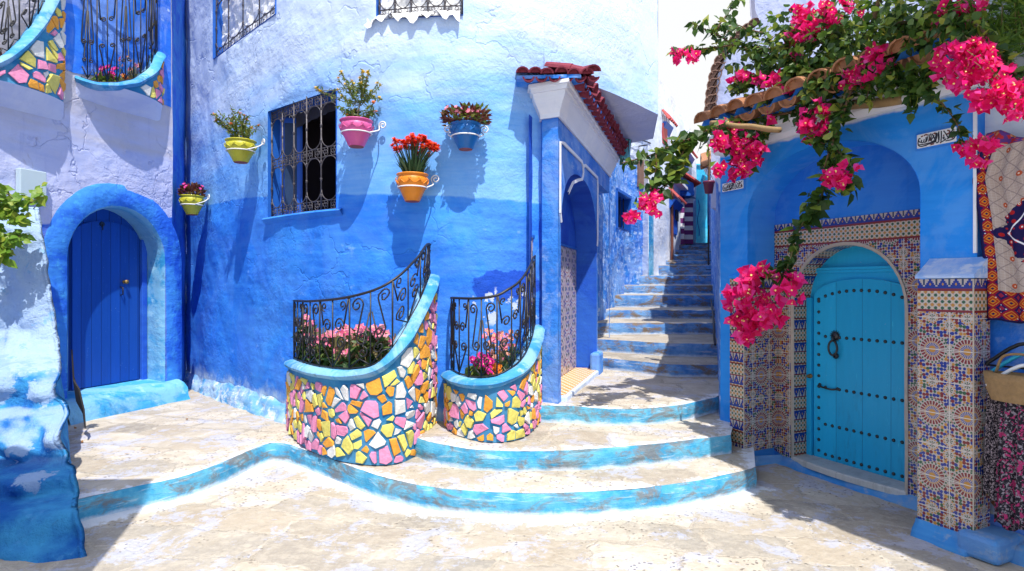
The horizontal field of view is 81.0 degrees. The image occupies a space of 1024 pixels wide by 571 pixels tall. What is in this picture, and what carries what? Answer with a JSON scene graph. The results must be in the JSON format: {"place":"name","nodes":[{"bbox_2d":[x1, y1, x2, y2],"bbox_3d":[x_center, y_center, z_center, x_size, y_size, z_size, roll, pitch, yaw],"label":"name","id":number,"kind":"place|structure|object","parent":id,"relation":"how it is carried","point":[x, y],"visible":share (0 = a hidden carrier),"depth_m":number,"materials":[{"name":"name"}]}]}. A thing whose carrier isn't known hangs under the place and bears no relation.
{"place":"outdoors","nodes":[
{"label":"outdoors","id":0,"kind":"place"},
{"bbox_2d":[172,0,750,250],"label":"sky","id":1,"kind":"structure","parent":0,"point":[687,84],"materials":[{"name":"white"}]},
{"bbox_2d":[0,342,1023,570],"bbox_3d":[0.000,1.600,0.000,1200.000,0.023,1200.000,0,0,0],"label":"ground","id":2,"kind":"structure","parent":0,"point":[276,516],"depth_m":3.84,"materials":[{"name":"beige stone"}]},
{"bbox_2d":[0,207,86,562],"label":"buttress","id":3,"kind":"structure","parent":2,"relation":"on","point":[40,521],"depth_m":4.50,"materials":[{"name":"paint"}]},
{"bbox_2d":[0,182,47,268],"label":"grape vine","id":4,"kind":"object","parent":3,"relation":"on","point":[11,204],"visible":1,"depth_m":4.98,"materials":[{"name":"green plant"}]},
{"bbox_2d":[0,0,189,424],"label":"lavender house","id":5,"kind":"structure","parent":2,"relation":"on","point":[83,158],"depth_m":6.86,"materials":[{"name":"paint"}]},
{"bbox_2d":[0,0,65,119],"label":"mosaic planter","id":6,"kind":"object","parent":5,"relation":"attached to","point":[32,68],"visible":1,"depth_m":5.88,"materials":[{"name":"multicoloured tile"}]},
{"bbox_2d":[68,209,146,390],"bbox_3d":[-4.770,0.122,6.989,0.090,2.315,1.312,0,0,18],"label":"plank door","id":7,"kind":"structure","parent":5,"relation":"attached to","point":[107,297],"depth_m":7.05,"materials":[{"name":"paint"}]},
{"bbox_2d":[75,0,165,120],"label":"mosaic planter","id":8,"kind":"object","parent":5,"relation":"attached to","point":[141,94],"visible":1,"depth_m":6.82,"materials":[{"name":"white paint"}]},
{"bbox_2d":[91,64,129,81],"bbox_3d":[-4.510,-2.320,6.729,0.239,0.331,0.406,0,0,38],"label":"flowering plant","id":9,"kind":"object","parent":8,"relation":"in","point":[102,78],"visible":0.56,"depth_m":6.68,"materials":[{"name":"pink plant"}]},
{"bbox_2d":[118,55,141,78],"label":"flowering plant","id":10,"kind":"object","parent":8,"relation":"in","point":[135,72],"visible":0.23,"depth_m":6.92,"materials":[{"name":"pink plant"}]},
{"bbox_2d":[67,389,756,521],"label":"terrace","id":11,"kind":"structure","parent":2,"relation":"on","point":[214,439],"depth_m":4.62,"materials":[{"name":"white paint"}]},
{"bbox_2d":[71,349,85,427],"bbox_3d":[-4.002,0.950,5.553,0.290,0.700,0.030,0,0,34],"label":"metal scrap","id":12,"kind":"object","parent":11,"relation":"on","point":[78,397],"visible":1,"depth_m":5.56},
{"bbox_2d":[284,243,439,464],"bbox_3d":[-1.633,0.518,5.506,2.007,1.824,1.039,0,0,24],"label":"mosaic planter","id":13,"kind":"object","parent":11,"relation":"on","point":[382,410],"visible":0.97,"depth_m":4.94,"materials":[{"name":"multicoloured tile"}]},
{"bbox_2d":[291,313,395,369],"bbox_3d":[-1.576,0.567,5.467,1.750,0.598,0.858,0,0,26],"label":"flowering plant","id":14,"kind":"object","parent":13,"relation":"in","point":[385,340],"visible":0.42,"depth_m":5.09,"materials":[{"name":"pink plant"}]},
{"bbox_2d":[415,406,732,471],"bbox_3d":[0.625,1.350,6.395,3.250,0.200,3.610,0,0,0],"label":"step","id":15,"kind":"object","parent":11,"relation":"on","point":[541,446],"visible":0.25,"depth_m":4.83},
{"bbox_2d":[440,255,544,442],"bbox_3d":[-0.171,0.485,5.234,0.970,1.550,0.931,0,0,0],"label":"mosaic planter","id":16,"kind":"object","parent":15,"relation":"on","point":[504,406],"visible":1,"depth_m":4.95,"materials":[{"name":"multicoloured tile"}]},
{"bbox_2d":[465,352,498,377],"bbox_3d":[-0.253,0.714,5.145,0.323,0.307,0.526,0,0,0],"label":"flowering plant","id":17,"kind":"object","parent":16,"relation":"in","point":[484,366],"visible":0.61,"depth_m":5.02,"materials":[{"name":"pink plant"}]},
{"bbox_2d":[489,363,502,376],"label":"flowering plant","id":18,"kind":"object","parent":16,"relation":"in","point":[499,368],"visible":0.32,"depth_m":4.92,"materials":[{"name":"orange plant"}]},
{"bbox_2d":[482,328,523,371],"bbox_3d":[-0.087,0.618,5.176,0.407,0.509,0.597,0,0,26],"label":"flowering plant","id":19,"kind":"object","parent":16,"relation":"in","point":[503,361],"visible":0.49,"depth_m":5.10,"materials":[{"name":"pink plant"}]},
{"bbox_2d":[540,362,718,425],"bbox_3d":[1.454,1.185,7.086,2.257,0.190,3.528,0,0,11],"label":"step","id":20,"kind":"object","parent":15,"relation":"on","point":[605,397],"visible":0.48,"depth_m":5.78,"materials":[{"name":"beige stone"}]},
{"bbox_2d":[603,352,717,376],"bbox_3d":[1.865,1.028,8.375,2.139,0.184,1.990,0,0,25],"label":"step","id":21,"kind":"object","parent":20,"relation":"on","point":[687,366],"visible":0.42,"depth_m":7.48,"materials":[{"name":"blue paint"}]},
{"bbox_2d":[597,334,716,356],"bbox_3d":[2.131,0.858,9.000,2.171,0.210,1.903,0,0,21],"label":"step","id":22,"kind":"object","parent":21,"relation":"on","point":[699,345],"visible":0.62,"depth_m":8.25,"materials":[{"name":"blue paint"}]},
{"bbox_2d":[597,319,715,334],"bbox_3d":[2.795,0.672,9.764,3.258,0.212,1.072,0,0,0],"label":"step","id":23,"kind":"object","parent":22,"relation":"on","point":[662,326],"visible":0.78,"depth_m":9.32,"materials":[{"name":"blue paint"}]},
{"bbox_2d":[606,307,714,318],"bbox_3d":[3.099,0.498,10.767,3.342,0.183,1.065,0,0,0],"label":"step","id":24,"kind":"object","parent":23,"relation":"on","point":[660,312],"visible":0.73,"depth_m":10.32,"materials":[{"name":"blue paint"}]},
{"bbox_2d":[615,294,713,306],"bbox_3d":[3.469,0.301,11.860,3.366,0.263,1.080,0,0,0],"label":"step","id":25,"kind":"object","parent":24,"relation":"on","point":[662,300],"visible":0.73,"depth_m":11.41,"materials":[{"name":"blue paint"}]},
{"bbox_2d":[624,285,712,293],"bbox_3d":[3.818,0.089,12.766,3.291,0.211,1.067,0,0,0],"label":"step","id":26,"kind":"object","parent":25,"relation":"on","point":[656,289],"visible":0.63,"depth_m":12.31,"materials":[{"name":"blue paint"}]},
{"bbox_2d":[639,275,710,285],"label":"step","id":27,"kind":"object","parent":26,"relation":"on","point":[678,280],"visible":0.74,"depth_m":13.01,"materials":[{"name":"blue paint"}]},
{"bbox_2d":[659,265,710,274],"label":"step","id":28,"kind":"object","parent":27,"relation":"on","point":[682,270],"visible":0.58,"depth_m":13.72,"materials":[{"name":"blue paint"}]},
{"bbox_2d":[666,260,709,264],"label":"step","id":29,"kind":"object","parent":28,"relation":"on","point":[686,262],"visible":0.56,"depth_m":14.31,"materials":[{"name":"blue paint"}]},
{"bbox_2d":[674,254,709,259],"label":"step","id":30,"kind":"object","parent":29,"relation":"on","point":[690,256],"visible":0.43,"depth_m":14.92,"materials":[{"name":"blue paint"}]},
{"bbox_2d":[675,250,707,253],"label":"step","id":31,"kind":"object","parent":30,"relation":"on","point":[691,251],"visible":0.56,"depth_m":15.50,"materials":[{"name":"blue paint"}]},
{"bbox_2d":[679,245,707,249],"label":"step","id":32,"kind":"object","parent":31,"relation":"on","point":[693,247],"visible":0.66,"depth_m":16.11,"materials":[{"name":"blue paint"}]},
{"bbox_2d":[680,173,700,244],"bbox_3d":[4.732,-2.144,16.530,0.664,2.048,1.110,0,0,0],"label":"striped porch","id":33,"kind":"object","parent":32,"relation":"on","point":[686,215],"visible":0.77,"depth_m":16.55,"materials":[{"name":"purple paint"}]},
{"bbox_2d":[686,243,707,244],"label":"step","id":34,"kind":"object","parent":32,"relation":"on","point":[698,244],"visible":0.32,"depth_m":16.72,"materials":[{"name":"blue paint"}]},
{"bbox_2d":[184,0,657,423],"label":"blue house","id":35,"kind":"structure","parent":2,"relation":"on","point":[308,203],"depth_m":5.99,"materials":[{"name":"paint"}]},
{"bbox_2d":[180,194,209,206],"bbox_3d":[-4.147,-1.117,7.869,0.368,0.147,0.280,0,0,-20],"label":"pot holder","id":36,"kind":"object","parent":35,"relation":"attached to","point":[208,197],"visible":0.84,"depth_m":7.79,"materials":[{"name":"white metal"}]},
{"bbox_2d":[179,194,204,215],"bbox_3d":[-4.189,-1.048,7.854,0.300,0.250,0.310,0,0,0],"label":"flower pot","id":37,"kind":"object","parent":36,"relation":"hanging from","point":[192,210],"visible":0.93,"depth_m":7.76,"materials":[{"name":"ceramic"}]},
{"bbox_2d":[177,182,206,196],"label":"potted plant","id":38,"kind":"object","parent":37,"relation":"in","point":[190,189],"visible":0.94,"depth_m":7.79,"materials":[{"name":"pink plant"}]},
{"bbox_2d":[213,0,275,58],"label":"window","id":39,"kind":"structure","parent":35,"relation":"in","point":[233,20],"depth_m":7.51,"materials":[{"name":"grey metal"}]},
{"bbox_2d":[225,139,264,153],"bbox_3d":[-2.956,-1.547,6.647,0.396,0.147,0.307,0,0,-25],"label":"pot holder","id":40,"kind":"object","parent":35,"relation":"attached to","point":[262,141],"visible":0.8,"depth_m":6.56,"materials":[{"name":"white metal"}]},
{"bbox_2d":[224,137,256,163],"bbox_3d":[-2.996,-1.478,6.628,0.329,0.244,0.340,0,0,0],"label":"flower pot","id":41,"kind":"object","parent":40,"relation":"in","point":[239,156],"visible":0.96,"depth_m":6.53,"materials":[{"name":"ceramic"}]},
{"bbox_2d":[210,105,259,138],"bbox_3d":[-3.076,-1.774,6.643,0.535,0.376,0.384,0,0,22],"label":"potted plant","id":42,"kind":"object","parent":41,"relation":"on","point":[242,128],"visible":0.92,"depth_m":6.58,"materials":[{"name":"green plant"}]},
{"bbox_2d":[262,89,341,224],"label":"window","id":43,"kind":"structure","parent":35,"relation":"in","point":[302,147],"depth_m":6.69,"materials":[{"name":"grey metal"}]},
{"bbox_2d":[340,121,385,136],"bbox_3d":[-1.372,-1.462,5.510,0.400,0.147,0.286,0,0,0],"label":"pot holder","id":44,"kind":"object","parent":35,"relation":"attached to","point":[371,132],"visible":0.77,"depth_m":5.48,"materials":[{"name":"white metal"}]},
{"bbox_2d":[339,116,373,148],"bbox_3d":[-1.429,-1.392,5.510,0.306,0.242,0.315,0,0,0],"label":"flower pot","id":45,"kind":"object","parent":44,"relation":"in","point":[356,139],"visible":0.95,"depth_m":5.42,"materials":[{"name":"ceramic"}]},
{"bbox_2d":[314,68,382,119],"bbox_3d":[-1.497,-1.735,5.517,0.630,0.509,0.323,0,0,0],"label":"potted plant","id":46,"kind":"object","parent":45,"relation":"on","point":[362,85],"visible":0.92,"depth_m":5.48,"materials":[{"name":"green plant"}]},
{"bbox_2d":[365,0,462,27],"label":"window","id":47,"kind":"structure","parent":35,"relation":"in","point":[411,10],"depth_m":5.65,"materials":[{"name":"grey metal"}]},
{"bbox_2d":[395,175,438,189],"bbox_3d":[-0.877,-0.945,5.417,0.417,0.147,0.315,0,0,0],"label":"pot holder","id":48,"kind":"object","parent":35,"relation":"attached to","point":[427,187],"visible":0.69,"depth_m":5.41,"materials":[{"name":"white metal"}]},
{"bbox_2d":[395,171,428,202],"bbox_3d":[-0.896,-0.876,5.395,0.290,0.247,0.299,0,0,0],"label":"flower pot","id":49,"kind":"object","parent":48,"relation":"in","point":[412,194],"visible":0.98,"depth_m":5.30,"materials":[{"name":"ceramic"}]},
{"bbox_2d":[389,132,439,172],"bbox_3d":[-0.875,-1.186,5.404,0.431,0.396,0.377,0,0,-27],"label":"potted plant","id":50,"kind":"object","parent":49,"relation":"on","point":[416,161],"visible":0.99,"depth_m":5.34,"materials":[{"name":"red plant"}]},
{"bbox_2d":[444,125,488,138],"bbox_3d":[-0.421,-1.401,5.390,0.412,0.147,0.290,0,0,0],"label":"pot holder","id":51,"kind":"object","parent":35,"relation":"attached to","point":[483,132],"visible":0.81,"depth_m":5.47,"materials":[{"name":"white metal"}]},
{"bbox_2d":[450,120,480,150],"bbox_3d":[-0.416,-1.332,5.377,0.281,0.232,0.290,0,0,0],"label":"flower pot","id":52,"kind":"object","parent":51,"relation":"in","point":[465,142],"visible":0.94,"depth_m":5.29,"materials":[{"name":"ceramic"}]},
{"bbox_2d":[439,101,492,126],"bbox_3d":[-0.417,-1.536,5.379,0.502,0.220,0.444,0,0,0],"label":"potted plant","id":53,"kind":"object","parent":52,"relation":"in","point":[466,112],"visible":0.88,"depth_m":5.29,"materials":[{"name":"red plant"}]},
{"bbox_2d":[619,139,631,160],"bbox_3d":[1.539,-2.051,8.600,0.351,0.503,0.184,0,0,0],"label":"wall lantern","id":54,"kind":"object","parent":35,"relation":"attached to","point":[627,154],"depth_m":8.54,"materials":[{"name":"glass"}]},
{"bbox_2d":[597,141,643,341],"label":"alley house","id":55,"kind":"structure","parent":2,"relation":"on","point":[619,266],"depth_m":11.87,"materials":[{"name":"paint"}]},
{"bbox_2d":[616,188,631,232],"bbox_3d":[2.138,-1.488,12.109,0.296,0.782,1.200,0,0,24],"label":"window","id":56,"kind":"structure","parent":55,"relation":"in","point":[623,204],"depth_m":12.47,"materials":[{"name":"metal"}]},
{"bbox_2d":[642,79,697,275],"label":"white house","id":57,"kind":"structure","parent":2,"relation":"on","point":[662,237],"depth_m":14.13,"materials":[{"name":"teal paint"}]},
{"bbox_2d":[649,193,653,275],"bbox_3d":[3.048,-1.050,13.140,0.020,1.900,0.300,0,0,30],"label":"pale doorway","id":58,"kind":"structure","parent":57,"relation":"in","point":[651,219],"depth_m":13.13,"materials":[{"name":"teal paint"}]},
{"bbox_2d":[662,123,666,144],"bbox_3d":[3.572,-3.531,14.040,0.040,0.468,0.339,0,0,30],"label":"red window","id":59,"kind":"structure","parent":57,"relation":"in","point":[664,131],"depth_m":13.94,"materials":[{"name":"paint"}]},
{"bbox_2d":[674,210,676,234],"bbox_3d":[4.080,-1.702,15.108,0.030,0.805,0.912,0,0,24],"label":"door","id":60,"kind":"structure","parent":57,"relation":"in","point":[675,222],"depth_m":15.23,"materials":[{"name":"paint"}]},
{"bbox_2d":[675,209,678,221],"bbox_3d":[4.224,-1.815,15.360,0.020,0.307,0.472,0,0,24],"label":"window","id":61,"kind":"structure","parent":57,"relation":"in","point":[676,211],"depth_m":15.35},
{"bbox_2d":[697,200,699,235],"bbox_3d":[5.966,-2.164,19.200,0.097,1.155,0.024,0,0,0],"label":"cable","id":62,"kind":"object","parent":57,"relation":"attached to","point":[697,218],"visible":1,"depth_m":19.19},
{"bbox_2d":[696,164,706,242],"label":"turquoise house","id":63,"kind":"structure","parent":2,"relation":"on","point":[701,196],"depth_m":19.48,"materials":[{"name":"paint"}]},
{"bbox_2d":[700,150,719,415],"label":"alley wall","id":64,"kind":"structure","parent":2,"relation":"on","point":[713,219],"depth_m":9.01,"materials":[{"name":"paint"}]},
{"bbox_2d":[706,225,710,269],"bbox_3d":[4.515,-0.550,13.804,0.120,1.700,0.624,0,0,17],"label":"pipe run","id":65,"kind":"object","parent":64,"relation":"attached to","point":[708,260],"visible":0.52,"depth_m":13.97,"materials":[{"name":"metal"}]},
{"bbox_2d":[703,167,714,193],"bbox_3d":[2.188,-1.175,6.618,0.186,0.326,0.127,0,0,-38],"label":"hanging pot","id":66,"kind":"object","parent":64,"relation":"hanging from","point":[708,186],"visible":0.98,"depth_m":6.56,"materials":[{"name":"ceramic"}]},
{"bbox_2d":[705,143,715,179],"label":"potted plant","id":67,"kind":"object","parent":66,"relation":"in","point":[708,154],"visible":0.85,"depth_m":6.59,"materials":[{"name":"green plant"}]},
{"bbox_2d":[709,285,715,345],"bbox_3d":[3.189,0.310,9.582,0.033,0.646,6.951,0,0,18],"label":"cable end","id":68,"kind":"object","parent":64,"relation":"attached to","point":[714,337],"visible":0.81,"depth_m":6.89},
{"bbox_2d":[704,0,975,210],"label":"white upper house","id":69,"kind":"structure","parent":64,"relation":"on","point":[717,85],"depth_m":7.95,"materials":[{"name":"paint"}]},
{"bbox_2d":[694,21,1023,566],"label":"tiled house","id":70,"kind":"structure","parent":2,"relation":"on","point":[910,216],"depth_m":4.39,"materials":[{"name":"paint"}]},
{"bbox_2d":[722,179,744,193],"bbox_3d":[2.018,-0.909,5.483,0.018,0.101,0.276,0,0,-25],"label":"calligraphy plaque","id":71,"kind":"object","parent":70,"relation":"attached to","point":[730,186],"visible":1,"depth_m":5.47,"materials":[{"name":"paint"}]},
{"bbox_2d":[709,120,781,132],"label":"wooden beam","id":72,"kind":"structure","parent":70,"relation":"attached to","point":[771,129],"depth_m":4.81,"materials":[{"name":"brown wood"}]},
{"bbox_2d":[619,0,1023,347],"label":"bougainvillea","id":73,"kind":"object","parent":70,"relation":"attached to","point":[971,54],"visible":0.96,"depth_m":4.30,"materials":[{"name":"pink plant"}]},
{"bbox_2d":[791,96,901,111],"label":"wooden beam","id":74,"kind":"structure","parent":70,"relation":"attached to","point":[884,102],"depth_m":4.14,"materials":[{"name":"brown wood"}]},
{"bbox_2d":[806,246,904,481],"bbox_3d":[2.829,0.550,4.911,0.090,2.000,1.173,0,0,-25],"label":"studded door","id":75,"kind":"structure","parent":70,"relation":"attached to","point":[855,327],"depth_m":4.93,"materials":[{"name":"blue wood"}]},
{"bbox_2d":[916,125,958,150],"bbox_3d":[2.753,-0.957,3.892,0.018,0.115,0.263,0,0,-25],"label":"calligraphy plaque","id":76,"kind":"object","parent":70,"relation":"attached to","point":[932,138],"visible":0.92,"depth_m":3.89,"materials":[{"name":"paint"}]},
{"bbox_2d":[939,0,1023,86],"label":"narrow leaved shrub","id":77,"kind":"object","parent":70,"relation":"on","point":[1013,24],"visible":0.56,"depth_m":3.37,"materials":[{"name":"green plant"}]},
{"bbox_2d":[985,342,1023,369],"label":"basket handle","id":78,"kind":"object","parent":70,"relation":"attached to","point":[999,355],"visible":1,"depth_m":3.51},
{"bbox_2d":[985,364,1023,385],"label":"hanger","id":79,"kind":"object","parent":70,"relation":"hanging from","point":[1012,369],"visible":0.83,"depth_m":3.38,"materials":[{"name":"white plastic"}]},
{"bbox_2d":[983,353,1023,404],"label":"wicker bag","id":80,"kind":"object","parent":79,"relation":"hanging from","point":[1008,388],"visible":0.99,"depth_m":3.40,"materials":[{"name":"beige wicker"}]},
{"bbox_2d":[994,402,1023,531],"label":"dress","id":81,"kind":"object","parent":79,"relation":"hanging from","point":[1009,504],"visible":0.94,"depth_m":3.41,"materials":[{"name":"fabric"}]},
{"bbox_2d":[991,352,1023,371],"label":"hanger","id":82,"kind":"object","parent":70,"relation":"hanging from","point":[1007,361],"visible":0.46,"depth_m":3.46,"materials":[{"name":"teal plastic"}]},
{"bbox_2d":[983,391,1000,501],"bbox_3d":[2.868,0.925,3.529,0.061,0.710,0.149,0,0,-20],"label":"dress","id":83,"kind":"object","parent":82,"relation":"hanging from","point":[992,421],"visible":0.3,"depth_m":3.55,"materials":[{"name":"multicoloured fabric"}]},
{"bbox_2d":[958,0,1023,564],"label":"shop wall","id":84,"kind":"structure","parent":2,"relation":"on","point":[995,543],"depth_m":3.56,"materials":[{"name":"paint"}]},
{"bbox_2d":[972,130,1023,323],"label":"printed cloth","id":85,"kind":"object","parent":84,"relation":"hanging from","point":[1000,196],"visible":0.96,"depth_m":3.57,"materials":[{"name":"multicoloured fabric"}]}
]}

